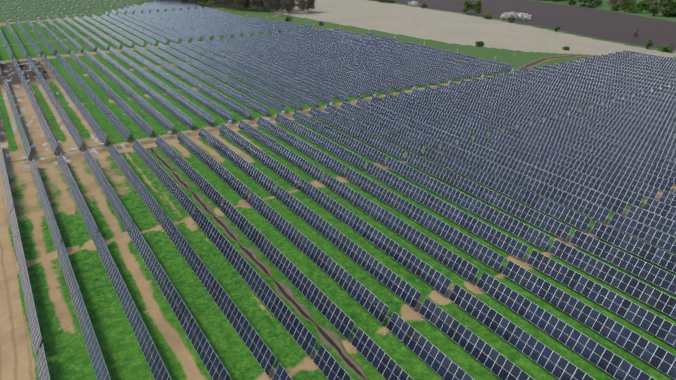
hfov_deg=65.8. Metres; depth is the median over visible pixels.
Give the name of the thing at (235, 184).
tracker table
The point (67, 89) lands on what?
tracker table
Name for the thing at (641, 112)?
tracker table
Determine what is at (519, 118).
tracker table
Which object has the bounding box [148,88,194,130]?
tracker table
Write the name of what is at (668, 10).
tree
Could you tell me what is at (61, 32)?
tracker table
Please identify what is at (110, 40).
tracker table
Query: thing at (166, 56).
tracker table
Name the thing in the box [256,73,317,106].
tracker table
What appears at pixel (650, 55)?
tracker table
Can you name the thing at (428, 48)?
tracker table
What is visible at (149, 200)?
tracker table
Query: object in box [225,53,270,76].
tracker table
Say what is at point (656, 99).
tracker table
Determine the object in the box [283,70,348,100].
tracker table
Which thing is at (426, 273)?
tracker table
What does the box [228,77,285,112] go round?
tracker table
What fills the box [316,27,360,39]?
tracker table
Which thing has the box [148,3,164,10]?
tracker table
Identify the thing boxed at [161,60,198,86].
tracker table
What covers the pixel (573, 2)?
tree
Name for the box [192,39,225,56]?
tracker table
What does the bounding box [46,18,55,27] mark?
tracker table
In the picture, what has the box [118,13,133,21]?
tracker table
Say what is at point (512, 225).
tracker table
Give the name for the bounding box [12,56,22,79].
tracker table
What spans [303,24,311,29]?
tracker table
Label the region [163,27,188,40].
tracker table
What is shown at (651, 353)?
tracker table
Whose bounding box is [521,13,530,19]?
shrub blossom
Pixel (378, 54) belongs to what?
tracker table
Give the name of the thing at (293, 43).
tracker table
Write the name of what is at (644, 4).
tree
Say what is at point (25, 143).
tracker table
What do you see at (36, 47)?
tracker table
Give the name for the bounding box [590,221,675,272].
tracker table
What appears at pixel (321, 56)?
tracker table
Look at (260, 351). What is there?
tracker table
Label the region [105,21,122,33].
tracker table
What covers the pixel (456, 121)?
tracker table
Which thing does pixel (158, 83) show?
tracker table
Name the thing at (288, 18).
verge bush
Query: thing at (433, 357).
tracker table
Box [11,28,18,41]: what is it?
tracker table
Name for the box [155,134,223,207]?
tracker table
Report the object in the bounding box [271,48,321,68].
tracker table
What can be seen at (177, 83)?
tracker table
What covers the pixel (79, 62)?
tracker table
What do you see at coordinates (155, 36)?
tracker table
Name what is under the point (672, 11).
tree
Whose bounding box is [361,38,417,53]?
tracker table
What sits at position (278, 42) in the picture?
tracker table
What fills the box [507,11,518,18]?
shrub blossom
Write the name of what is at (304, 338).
tracker table
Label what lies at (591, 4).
tree
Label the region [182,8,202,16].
tracker table
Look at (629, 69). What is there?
tracker table
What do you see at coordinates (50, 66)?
tracker table
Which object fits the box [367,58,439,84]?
tracker table
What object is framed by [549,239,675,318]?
tracker table
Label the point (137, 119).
tracker table
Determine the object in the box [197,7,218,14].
tracker table
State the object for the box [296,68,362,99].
tracker table
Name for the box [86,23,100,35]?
tracker table
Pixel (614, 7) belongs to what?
tree
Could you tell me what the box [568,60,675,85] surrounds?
tracker table
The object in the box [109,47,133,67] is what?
tracker table
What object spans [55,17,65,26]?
tracker table
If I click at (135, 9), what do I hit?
tracker table
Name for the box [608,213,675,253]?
tracker table
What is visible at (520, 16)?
shrub blossom
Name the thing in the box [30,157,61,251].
tracker table
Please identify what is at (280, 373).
tracker table
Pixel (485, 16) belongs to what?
hedge shrub
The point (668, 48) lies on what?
hedge shrub
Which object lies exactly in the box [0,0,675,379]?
ground
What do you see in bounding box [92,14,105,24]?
tracker table
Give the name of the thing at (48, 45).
tracker table
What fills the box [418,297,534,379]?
tracker table
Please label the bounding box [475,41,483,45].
verge bush
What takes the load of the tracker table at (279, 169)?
on the ground
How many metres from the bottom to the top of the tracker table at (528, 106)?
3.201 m
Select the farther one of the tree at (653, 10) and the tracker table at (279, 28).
the tree at (653, 10)
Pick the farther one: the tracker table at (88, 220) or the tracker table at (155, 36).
the tracker table at (155, 36)
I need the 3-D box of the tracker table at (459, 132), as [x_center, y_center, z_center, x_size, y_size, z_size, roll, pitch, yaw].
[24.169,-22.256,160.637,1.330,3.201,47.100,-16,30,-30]
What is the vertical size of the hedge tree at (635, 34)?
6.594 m
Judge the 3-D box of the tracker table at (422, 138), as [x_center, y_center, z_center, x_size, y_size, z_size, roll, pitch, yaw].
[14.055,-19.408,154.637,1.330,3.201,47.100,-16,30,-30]
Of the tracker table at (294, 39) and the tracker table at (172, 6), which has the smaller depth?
the tracker table at (294, 39)
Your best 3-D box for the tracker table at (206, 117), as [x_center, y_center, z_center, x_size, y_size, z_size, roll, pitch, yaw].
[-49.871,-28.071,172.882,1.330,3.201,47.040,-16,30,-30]
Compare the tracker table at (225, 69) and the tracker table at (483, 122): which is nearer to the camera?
the tracker table at (483, 122)
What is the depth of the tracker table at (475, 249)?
99.67 m
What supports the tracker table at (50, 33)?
on the ground
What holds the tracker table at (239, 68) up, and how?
on the ground
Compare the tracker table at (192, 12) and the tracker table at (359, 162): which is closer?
the tracker table at (359, 162)
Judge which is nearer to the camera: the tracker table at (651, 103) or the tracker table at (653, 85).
the tracker table at (651, 103)
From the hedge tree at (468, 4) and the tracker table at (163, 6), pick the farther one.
the tracker table at (163, 6)
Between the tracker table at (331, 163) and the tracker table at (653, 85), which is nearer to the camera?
the tracker table at (331, 163)
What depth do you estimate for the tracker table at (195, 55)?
256.62 m
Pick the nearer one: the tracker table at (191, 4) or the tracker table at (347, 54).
the tracker table at (347, 54)
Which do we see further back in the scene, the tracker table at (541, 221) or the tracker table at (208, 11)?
the tracker table at (208, 11)
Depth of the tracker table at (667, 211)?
104.65 m
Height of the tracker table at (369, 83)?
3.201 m
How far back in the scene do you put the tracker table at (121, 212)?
111.43 m
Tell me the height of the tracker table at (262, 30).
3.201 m
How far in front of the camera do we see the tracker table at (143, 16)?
377.32 m
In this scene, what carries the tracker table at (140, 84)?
on the ground
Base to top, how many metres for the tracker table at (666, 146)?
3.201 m
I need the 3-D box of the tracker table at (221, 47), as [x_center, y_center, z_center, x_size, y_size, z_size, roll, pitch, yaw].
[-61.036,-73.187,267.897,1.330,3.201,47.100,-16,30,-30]
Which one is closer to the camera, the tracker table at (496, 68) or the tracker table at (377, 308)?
the tracker table at (377, 308)
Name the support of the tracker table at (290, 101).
on the ground
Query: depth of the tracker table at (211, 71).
217.79 m
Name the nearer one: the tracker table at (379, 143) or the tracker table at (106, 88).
the tracker table at (379, 143)
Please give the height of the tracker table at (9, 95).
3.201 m
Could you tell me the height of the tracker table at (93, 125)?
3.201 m
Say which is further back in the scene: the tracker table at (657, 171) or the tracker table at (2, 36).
the tracker table at (2, 36)
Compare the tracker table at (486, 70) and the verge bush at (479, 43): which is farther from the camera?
the verge bush at (479, 43)
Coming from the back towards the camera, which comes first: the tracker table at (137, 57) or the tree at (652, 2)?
the tree at (652, 2)
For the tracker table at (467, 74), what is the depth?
223.72 m
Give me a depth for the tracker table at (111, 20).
363.26 m
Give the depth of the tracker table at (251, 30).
322.89 m
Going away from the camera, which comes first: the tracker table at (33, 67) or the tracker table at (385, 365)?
the tracker table at (385, 365)
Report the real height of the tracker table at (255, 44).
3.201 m
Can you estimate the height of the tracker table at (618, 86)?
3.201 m
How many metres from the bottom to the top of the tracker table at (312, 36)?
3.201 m
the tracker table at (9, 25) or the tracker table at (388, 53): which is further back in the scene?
the tracker table at (9, 25)
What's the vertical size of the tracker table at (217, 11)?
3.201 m
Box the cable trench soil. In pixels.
[148,147,367,379]
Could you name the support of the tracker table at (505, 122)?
on the ground
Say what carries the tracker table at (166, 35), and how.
on the ground
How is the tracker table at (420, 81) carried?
on the ground
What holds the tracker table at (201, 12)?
on the ground
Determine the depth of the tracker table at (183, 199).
117.71 m
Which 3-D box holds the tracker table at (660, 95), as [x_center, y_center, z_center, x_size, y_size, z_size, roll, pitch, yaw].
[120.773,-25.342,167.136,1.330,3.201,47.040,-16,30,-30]
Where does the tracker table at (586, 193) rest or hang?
on the ground
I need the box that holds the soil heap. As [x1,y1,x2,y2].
[272,13,285,17]
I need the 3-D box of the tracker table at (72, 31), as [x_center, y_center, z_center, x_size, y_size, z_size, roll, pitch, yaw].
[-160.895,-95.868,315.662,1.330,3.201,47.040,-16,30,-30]
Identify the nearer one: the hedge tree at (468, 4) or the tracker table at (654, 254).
the tracker table at (654, 254)
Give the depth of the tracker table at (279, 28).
332.17 m
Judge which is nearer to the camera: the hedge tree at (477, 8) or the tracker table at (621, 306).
the tracker table at (621, 306)
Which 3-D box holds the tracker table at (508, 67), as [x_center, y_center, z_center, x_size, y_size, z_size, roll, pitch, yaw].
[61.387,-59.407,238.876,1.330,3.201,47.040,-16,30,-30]
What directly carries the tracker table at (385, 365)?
on the ground
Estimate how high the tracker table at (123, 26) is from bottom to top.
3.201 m
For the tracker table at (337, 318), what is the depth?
84.03 m
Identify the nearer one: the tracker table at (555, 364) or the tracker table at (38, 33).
the tracker table at (555, 364)
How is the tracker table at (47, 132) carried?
on the ground
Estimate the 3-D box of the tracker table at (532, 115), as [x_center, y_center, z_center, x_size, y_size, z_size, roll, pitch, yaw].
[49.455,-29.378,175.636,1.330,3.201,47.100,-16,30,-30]
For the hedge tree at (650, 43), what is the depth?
268.10 m
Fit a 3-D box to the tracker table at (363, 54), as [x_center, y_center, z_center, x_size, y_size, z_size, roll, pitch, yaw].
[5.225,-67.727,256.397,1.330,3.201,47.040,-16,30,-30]
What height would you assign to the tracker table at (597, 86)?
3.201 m
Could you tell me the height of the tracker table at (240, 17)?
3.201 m
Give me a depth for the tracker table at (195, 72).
215.17 m
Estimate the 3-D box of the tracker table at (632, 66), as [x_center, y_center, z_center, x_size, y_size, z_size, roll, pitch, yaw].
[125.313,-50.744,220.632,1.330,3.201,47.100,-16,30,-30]
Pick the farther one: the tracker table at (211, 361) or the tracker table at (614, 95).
the tracker table at (614, 95)
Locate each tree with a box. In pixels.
[461,0,473,13]
[473,0,481,15]
[568,0,575,4]
[586,2,598,7]
[611,5,618,9]
[623,0,636,9]
[624,5,640,12]
[633,28,639,37]
[637,0,649,12]
[644,39,653,48]
[649,0,659,11]
[650,2,658,15]
[659,0,675,15]
[664,2,672,14]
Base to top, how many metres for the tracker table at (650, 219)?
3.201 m
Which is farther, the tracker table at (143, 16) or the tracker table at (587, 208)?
the tracker table at (143, 16)
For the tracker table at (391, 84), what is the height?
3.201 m
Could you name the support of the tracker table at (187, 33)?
on the ground
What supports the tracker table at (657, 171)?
on the ground
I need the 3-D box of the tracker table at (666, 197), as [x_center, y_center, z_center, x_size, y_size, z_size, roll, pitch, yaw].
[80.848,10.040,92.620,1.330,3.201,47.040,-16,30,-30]
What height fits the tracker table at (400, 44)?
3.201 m
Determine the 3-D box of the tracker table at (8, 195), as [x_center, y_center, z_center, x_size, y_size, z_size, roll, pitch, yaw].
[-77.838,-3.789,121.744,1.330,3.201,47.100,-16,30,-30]
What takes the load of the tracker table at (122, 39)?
on the ground
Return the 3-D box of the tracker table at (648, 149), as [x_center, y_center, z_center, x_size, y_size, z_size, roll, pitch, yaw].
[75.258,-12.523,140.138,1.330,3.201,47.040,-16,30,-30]
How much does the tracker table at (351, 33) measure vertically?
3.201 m
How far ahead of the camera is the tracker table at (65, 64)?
229.49 m
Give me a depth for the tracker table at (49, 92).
187.81 m
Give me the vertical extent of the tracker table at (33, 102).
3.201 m
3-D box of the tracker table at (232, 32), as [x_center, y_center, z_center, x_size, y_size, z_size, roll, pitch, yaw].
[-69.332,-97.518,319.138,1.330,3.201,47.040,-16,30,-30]
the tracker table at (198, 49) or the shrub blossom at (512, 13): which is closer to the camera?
the tracker table at (198, 49)
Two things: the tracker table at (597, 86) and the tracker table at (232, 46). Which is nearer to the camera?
the tracker table at (597, 86)
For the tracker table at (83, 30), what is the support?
on the ground
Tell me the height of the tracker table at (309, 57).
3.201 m
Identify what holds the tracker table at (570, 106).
on the ground
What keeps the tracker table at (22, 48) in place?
on the ground
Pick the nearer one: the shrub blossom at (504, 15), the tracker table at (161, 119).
the tracker table at (161, 119)
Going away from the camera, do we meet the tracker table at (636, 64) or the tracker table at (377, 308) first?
the tracker table at (377, 308)
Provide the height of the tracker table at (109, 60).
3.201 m
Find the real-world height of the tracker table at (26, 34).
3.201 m
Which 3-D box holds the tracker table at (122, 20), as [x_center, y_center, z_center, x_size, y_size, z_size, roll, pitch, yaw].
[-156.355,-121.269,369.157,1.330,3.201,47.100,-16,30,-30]
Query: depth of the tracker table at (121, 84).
200.07 m
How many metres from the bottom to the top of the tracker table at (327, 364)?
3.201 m
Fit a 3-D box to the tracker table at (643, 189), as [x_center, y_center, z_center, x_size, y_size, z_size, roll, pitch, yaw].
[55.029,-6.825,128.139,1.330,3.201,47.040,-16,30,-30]
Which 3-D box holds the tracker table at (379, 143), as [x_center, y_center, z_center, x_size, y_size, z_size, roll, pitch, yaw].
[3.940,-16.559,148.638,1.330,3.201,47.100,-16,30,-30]
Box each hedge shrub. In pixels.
[419,2,427,7]
[482,13,491,19]
[507,16,514,22]
[657,44,674,52]
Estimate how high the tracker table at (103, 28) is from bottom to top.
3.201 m
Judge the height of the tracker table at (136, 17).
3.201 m
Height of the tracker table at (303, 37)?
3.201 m
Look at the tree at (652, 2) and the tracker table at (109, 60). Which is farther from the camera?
the tree at (652, 2)
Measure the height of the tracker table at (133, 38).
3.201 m
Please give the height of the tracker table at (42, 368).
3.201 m
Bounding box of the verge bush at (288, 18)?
[284,16,291,21]
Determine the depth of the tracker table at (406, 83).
209.17 m
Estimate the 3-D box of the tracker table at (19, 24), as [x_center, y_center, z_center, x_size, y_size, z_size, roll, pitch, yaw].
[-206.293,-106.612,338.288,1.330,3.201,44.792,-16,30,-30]
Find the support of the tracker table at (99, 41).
on the ground
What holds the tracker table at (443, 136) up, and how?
on the ground
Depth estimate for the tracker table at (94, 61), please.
235.94 m
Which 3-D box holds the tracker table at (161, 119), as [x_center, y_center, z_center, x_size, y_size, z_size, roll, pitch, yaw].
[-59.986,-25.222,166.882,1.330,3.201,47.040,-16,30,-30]
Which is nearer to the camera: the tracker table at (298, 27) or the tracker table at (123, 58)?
the tracker table at (123, 58)
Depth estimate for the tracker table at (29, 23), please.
339.89 m
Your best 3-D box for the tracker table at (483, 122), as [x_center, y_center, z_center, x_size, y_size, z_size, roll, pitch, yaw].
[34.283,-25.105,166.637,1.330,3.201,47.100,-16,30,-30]
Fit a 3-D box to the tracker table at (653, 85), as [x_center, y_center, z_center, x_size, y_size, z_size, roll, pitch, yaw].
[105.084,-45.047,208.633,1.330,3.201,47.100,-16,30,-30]
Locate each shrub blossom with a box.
[408,1,417,6]
[499,12,509,18]
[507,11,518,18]
[513,12,524,19]
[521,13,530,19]
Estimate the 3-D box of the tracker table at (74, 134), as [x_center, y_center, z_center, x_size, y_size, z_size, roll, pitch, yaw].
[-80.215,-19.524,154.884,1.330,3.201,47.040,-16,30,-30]
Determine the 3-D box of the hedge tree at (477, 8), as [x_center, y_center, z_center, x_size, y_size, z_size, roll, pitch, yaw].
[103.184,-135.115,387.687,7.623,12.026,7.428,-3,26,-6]
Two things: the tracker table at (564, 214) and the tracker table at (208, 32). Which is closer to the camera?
the tracker table at (564, 214)
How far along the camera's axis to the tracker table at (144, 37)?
294.13 m
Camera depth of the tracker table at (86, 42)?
278.30 m
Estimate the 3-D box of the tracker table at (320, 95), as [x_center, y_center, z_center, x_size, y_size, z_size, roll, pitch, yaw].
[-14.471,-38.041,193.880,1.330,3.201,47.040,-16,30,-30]
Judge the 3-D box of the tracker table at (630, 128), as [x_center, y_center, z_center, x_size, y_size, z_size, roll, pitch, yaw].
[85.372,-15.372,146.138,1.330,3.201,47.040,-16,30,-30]
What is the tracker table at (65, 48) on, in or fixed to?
on the ground
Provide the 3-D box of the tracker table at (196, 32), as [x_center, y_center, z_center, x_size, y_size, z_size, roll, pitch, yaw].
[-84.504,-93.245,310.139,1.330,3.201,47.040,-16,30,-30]
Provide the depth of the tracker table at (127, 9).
411.33 m
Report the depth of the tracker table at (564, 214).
112.16 m
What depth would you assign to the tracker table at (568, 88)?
190.95 m
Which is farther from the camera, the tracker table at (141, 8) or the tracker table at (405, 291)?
the tracker table at (141, 8)
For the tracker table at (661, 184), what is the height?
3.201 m
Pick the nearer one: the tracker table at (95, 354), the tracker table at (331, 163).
the tracker table at (95, 354)
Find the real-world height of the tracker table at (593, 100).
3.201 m
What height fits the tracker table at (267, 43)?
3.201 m
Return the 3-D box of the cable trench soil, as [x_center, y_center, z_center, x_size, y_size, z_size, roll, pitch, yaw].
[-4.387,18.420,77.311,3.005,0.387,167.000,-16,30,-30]
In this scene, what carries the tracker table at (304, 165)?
on the ground
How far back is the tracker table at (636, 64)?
225.79 m
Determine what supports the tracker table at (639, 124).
on the ground
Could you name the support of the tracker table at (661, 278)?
on the ground
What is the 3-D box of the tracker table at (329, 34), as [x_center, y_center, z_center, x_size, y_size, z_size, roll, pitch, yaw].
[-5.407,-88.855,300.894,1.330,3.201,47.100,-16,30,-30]
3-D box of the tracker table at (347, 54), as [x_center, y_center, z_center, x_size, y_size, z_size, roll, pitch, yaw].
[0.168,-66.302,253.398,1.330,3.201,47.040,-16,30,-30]
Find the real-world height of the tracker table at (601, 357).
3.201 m
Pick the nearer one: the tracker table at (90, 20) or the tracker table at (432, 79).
the tracker table at (432, 79)
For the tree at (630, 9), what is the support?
on the ground
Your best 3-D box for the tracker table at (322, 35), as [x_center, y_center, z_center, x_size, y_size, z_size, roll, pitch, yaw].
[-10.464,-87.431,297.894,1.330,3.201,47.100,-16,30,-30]
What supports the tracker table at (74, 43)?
on the ground
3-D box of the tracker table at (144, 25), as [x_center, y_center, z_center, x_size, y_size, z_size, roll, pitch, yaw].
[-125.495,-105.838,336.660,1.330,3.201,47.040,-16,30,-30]
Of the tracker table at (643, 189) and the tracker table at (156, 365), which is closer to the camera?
the tracker table at (156, 365)
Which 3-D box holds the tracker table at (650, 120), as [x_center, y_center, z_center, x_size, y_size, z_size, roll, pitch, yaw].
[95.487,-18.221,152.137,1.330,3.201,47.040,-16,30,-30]
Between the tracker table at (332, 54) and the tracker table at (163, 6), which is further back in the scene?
the tracker table at (163, 6)
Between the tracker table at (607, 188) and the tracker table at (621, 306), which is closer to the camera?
the tracker table at (621, 306)
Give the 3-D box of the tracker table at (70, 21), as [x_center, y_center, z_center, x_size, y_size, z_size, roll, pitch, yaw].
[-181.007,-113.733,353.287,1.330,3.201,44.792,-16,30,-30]
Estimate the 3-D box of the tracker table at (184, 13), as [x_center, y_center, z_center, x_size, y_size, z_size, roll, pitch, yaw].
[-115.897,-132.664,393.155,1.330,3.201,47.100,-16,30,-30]
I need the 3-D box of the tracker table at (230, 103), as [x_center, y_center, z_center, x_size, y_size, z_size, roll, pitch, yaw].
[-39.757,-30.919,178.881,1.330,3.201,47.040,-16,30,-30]
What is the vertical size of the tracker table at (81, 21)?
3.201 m
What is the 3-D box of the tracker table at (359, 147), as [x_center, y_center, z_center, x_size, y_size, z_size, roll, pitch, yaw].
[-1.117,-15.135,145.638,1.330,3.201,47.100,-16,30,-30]
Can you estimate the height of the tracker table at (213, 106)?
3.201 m
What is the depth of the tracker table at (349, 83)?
200.36 m
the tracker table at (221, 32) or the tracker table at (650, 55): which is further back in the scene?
the tracker table at (221, 32)
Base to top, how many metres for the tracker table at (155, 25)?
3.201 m
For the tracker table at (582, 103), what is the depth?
184.93 m
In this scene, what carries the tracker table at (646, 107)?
on the ground
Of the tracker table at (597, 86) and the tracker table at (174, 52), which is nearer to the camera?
the tracker table at (597, 86)
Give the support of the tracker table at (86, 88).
on the ground
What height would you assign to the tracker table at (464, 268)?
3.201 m
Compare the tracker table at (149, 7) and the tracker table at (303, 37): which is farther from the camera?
the tracker table at (149, 7)
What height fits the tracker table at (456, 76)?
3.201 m
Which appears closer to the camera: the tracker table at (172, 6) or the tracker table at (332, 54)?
the tracker table at (332, 54)
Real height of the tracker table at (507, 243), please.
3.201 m
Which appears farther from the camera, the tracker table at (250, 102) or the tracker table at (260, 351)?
the tracker table at (250, 102)
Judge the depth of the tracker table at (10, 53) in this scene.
259.05 m
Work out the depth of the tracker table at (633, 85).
202.89 m
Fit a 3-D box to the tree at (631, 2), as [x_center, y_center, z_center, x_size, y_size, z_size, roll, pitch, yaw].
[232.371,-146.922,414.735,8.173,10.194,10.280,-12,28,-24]
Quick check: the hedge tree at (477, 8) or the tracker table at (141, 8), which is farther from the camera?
the tracker table at (141, 8)
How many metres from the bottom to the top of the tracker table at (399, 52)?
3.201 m
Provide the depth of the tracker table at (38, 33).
304.99 m
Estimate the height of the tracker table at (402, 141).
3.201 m
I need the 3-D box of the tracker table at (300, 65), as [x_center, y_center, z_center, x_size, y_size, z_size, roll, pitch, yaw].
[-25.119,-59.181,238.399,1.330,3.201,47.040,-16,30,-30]
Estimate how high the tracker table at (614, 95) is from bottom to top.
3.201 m
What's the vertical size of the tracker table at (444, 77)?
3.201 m
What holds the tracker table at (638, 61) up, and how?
on the ground
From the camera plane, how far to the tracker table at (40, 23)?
343.35 m
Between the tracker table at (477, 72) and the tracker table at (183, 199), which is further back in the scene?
the tracker table at (477, 72)
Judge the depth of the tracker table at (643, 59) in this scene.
234.41 m
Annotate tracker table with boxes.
[0,29,5,43]
[0,142,12,214]
[3,78,14,112]
[4,41,12,58]
[6,20,11,31]
[9,206,41,355]
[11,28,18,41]
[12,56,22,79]
[13,107,30,159]
[16,19,22,29]
[17,40,26,56]
[21,76,36,108]
[22,27,30,41]
[26,19,33,29]
[27,55,39,77]
[30,38,41,55]
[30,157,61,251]
[33,26,43,39]
[34,104,57,156]
[36,18,44,28]
[36,344,49,379]
[38,74,56,106]
[41,53,56,76]
[42,37,55,55]
[44,26,55,38]
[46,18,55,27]
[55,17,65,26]
[55,25,66,38]
[55,36,68,52]
[55,52,72,74]
[55,72,76,103]
[55,101,82,150]
[57,152,97,240]
[57,241,110,379]
[65,16,75,26]
[65,24,78,37]
[66,35,82,52]
[69,51,88,72]
[71,70,95,101]
[74,15,86,25]
[75,98,106,145]
[76,24,89,36]
[78,34,95,51]
[83,15,95,24]
[83,49,103,70]
[83,148,131,231]
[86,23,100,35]
[87,68,114,98]
[89,33,107,48]
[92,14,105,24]
[94,96,130,142]
[94,232,170,379]
[95,22,111,34]
[96,48,118,68]
[101,14,115,23]
[101,32,120,49]
[103,67,131,95]
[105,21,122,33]
[108,143,164,223]
[109,13,124,22]
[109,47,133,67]
[112,32,132,47]
[113,93,152,138]
[115,21,133,32]
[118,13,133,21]
[118,65,149,93]
[122,30,144,46]
[122,46,147,65]
[123,7,132,12]
[124,20,143,31]
[126,12,143,21]
[128,222,230,379]
[129,6,140,12]
[131,91,173,134]
[132,30,155,43]
[132,63,166,90]
[132,139,194,214]
[134,4,149,12]
[134,11,151,20]
[134,20,153,31]
[134,44,161,64]
[141,4,156,10]
[143,19,163,30]
[143,29,166,43]
[146,43,174,62]
[147,62,182,88]
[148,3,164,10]
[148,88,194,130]
[153,28,178,43]
[155,3,172,10]
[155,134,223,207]
[157,42,188,61]
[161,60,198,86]
[161,214,275,375]
[162,2,179,9]
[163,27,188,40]
[165,86,213,125]
[169,2,187,9]
[169,41,200,59]
[173,26,199,39]
[174,9,194,16]
[174,59,213,84]
[176,2,194,8]
[177,130,250,200]
[180,40,213,58]
[181,84,232,121]
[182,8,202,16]
[182,26,210,39]
[183,1,201,7]
[187,57,228,82]
[189,8,210,15]
[192,25,220,38]
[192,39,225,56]
[192,206,317,356]
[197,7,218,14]
[197,81,251,120]
[198,127,276,193]
[200,56,242,80]
[201,24,230,37]
[202,38,237,55]
[204,7,226,14]
[210,23,239,35]
[212,79,268,115]
[213,37,249,54]
[213,54,256,78]
[218,123,300,186]
[221,199,354,339]
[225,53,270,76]
[226,13,252,21]
[228,22,259,34]
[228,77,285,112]
[233,35,271,51]
[237,21,268,32]
[237,52,283,74]
[238,120,324,180]
[242,75,302,109]
[243,34,282,49]
[245,21,277,31]
[248,50,296,72]
[248,192,389,323]
[253,20,286,30]
[253,33,292,48]
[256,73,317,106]
[257,116,346,174]
[260,49,308,70]
[262,19,295,30]
[263,32,303,46]
[270,72,333,105]
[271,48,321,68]
[272,31,313,45]
[272,363,292,379]
[274,113,366,169]
[274,185,421,308]
[276,20,303,29]
[281,30,323,44]
[282,47,333,66]
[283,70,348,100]
[290,30,332,43]
[292,110,386,163]
[293,45,344,64]
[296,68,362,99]
[298,179,451,296]
[299,29,342,42]
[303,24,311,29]
[303,44,355,63]
[308,28,351,41]
[308,66,376,95]
[309,107,405,161]
[313,43,366,61]
[313,344,352,379]
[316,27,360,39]
[321,65,389,93]
[321,173,478,282]
[323,42,377,59]
[325,104,424,156]
[333,28,369,38]
[333,41,387,58]
[333,63,402,90]
[340,101,441,149]
[343,40,397,56]
[344,61,415,88]
[344,167,504,272]
[351,327,413,379]
[352,39,407,55]
[356,60,427,86]
[356,98,458,145]
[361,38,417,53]
[365,162,528,261]
[366,33,378,37]
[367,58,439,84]
[370,37,426,52]
[370,96,474,141]
[377,57,450,81]
[379,36,436,51]
[384,93,489,136]
[385,157,550,252]
[386,312,473,379]
[388,55,462,79]
[398,54,472,78]
[398,91,504,133]
[404,152,571,242]
[408,53,483,75]
[411,88,518,128]
[418,51,493,74]
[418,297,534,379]
[422,147,591,233]
[424,86,531,125]
[427,50,503,72]
[436,84,544,121]
[437,49,513,70]
[440,142,609,224]
[448,284,594,379]
[449,82,557,117]
[456,138,627,216]
[460,79,569,114]
[471,77,581,110]
[472,134,644,208]
[476,272,655,379]
[482,75,592,107]
[488,130,659,200]
[493,73,603,104]
[502,260,675,379]
[503,72,613,101]
[503,126,674,192]
[513,70,623,99]
[517,122,675,183]
[523,68,633,97]
[526,249,675,346]
[531,119,675,171]
[533,66,642,94]
[542,65,652,92]
[544,116,675,161]
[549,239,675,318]
[551,63,661,89]
[557,112,675,152]
[560,61,669,87]
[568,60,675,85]
[569,109,675,144]
[570,230,675,293]
[577,58,675,79]
[581,106,675,136]
[585,57,675,76]
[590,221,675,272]
[592,103,675,129]
[593,55,675,72]
[600,54,675,69]
[603,100,675,123]
[608,53,675,67]
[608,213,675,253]
[613,98,675,117]
[615,51,675,63]
[623,50,675,60]
[624,95,675,111]
[626,205,675,236]
[633,93,675,105]
[643,90,675,100]
[643,198,675,221]
[652,88,675,96]
[659,191,675,206]
[661,85,675,91]
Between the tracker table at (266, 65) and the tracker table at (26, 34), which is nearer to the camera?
the tracker table at (266, 65)
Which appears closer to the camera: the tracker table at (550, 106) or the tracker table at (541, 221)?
the tracker table at (541, 221)
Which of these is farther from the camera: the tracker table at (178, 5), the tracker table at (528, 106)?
the tracker table at (178, 5)
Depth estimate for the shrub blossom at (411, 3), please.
449.84 m
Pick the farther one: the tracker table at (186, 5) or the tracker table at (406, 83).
the tracker table at (186, 5)
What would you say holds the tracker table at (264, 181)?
on the ground
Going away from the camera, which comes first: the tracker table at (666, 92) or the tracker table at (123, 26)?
the tracker table at (666, 92)
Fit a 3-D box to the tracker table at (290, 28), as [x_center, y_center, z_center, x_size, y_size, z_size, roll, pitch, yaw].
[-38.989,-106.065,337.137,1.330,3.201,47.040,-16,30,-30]
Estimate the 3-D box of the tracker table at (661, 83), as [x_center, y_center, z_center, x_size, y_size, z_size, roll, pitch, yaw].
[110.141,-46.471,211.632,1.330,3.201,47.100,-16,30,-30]
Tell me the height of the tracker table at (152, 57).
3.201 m
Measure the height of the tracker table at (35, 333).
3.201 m
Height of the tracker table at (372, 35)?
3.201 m
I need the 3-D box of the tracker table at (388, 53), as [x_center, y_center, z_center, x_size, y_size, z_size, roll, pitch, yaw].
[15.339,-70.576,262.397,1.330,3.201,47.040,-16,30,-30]
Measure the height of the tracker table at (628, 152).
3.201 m
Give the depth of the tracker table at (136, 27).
331.37 m
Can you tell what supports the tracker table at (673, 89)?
on the ground
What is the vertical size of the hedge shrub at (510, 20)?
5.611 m
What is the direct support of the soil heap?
on the ground
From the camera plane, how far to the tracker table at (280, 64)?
233.37 m
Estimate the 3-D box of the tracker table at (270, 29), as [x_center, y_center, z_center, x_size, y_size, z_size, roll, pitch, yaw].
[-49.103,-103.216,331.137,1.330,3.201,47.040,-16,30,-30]
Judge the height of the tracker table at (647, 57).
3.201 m
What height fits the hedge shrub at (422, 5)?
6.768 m
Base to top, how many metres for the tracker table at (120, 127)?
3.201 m

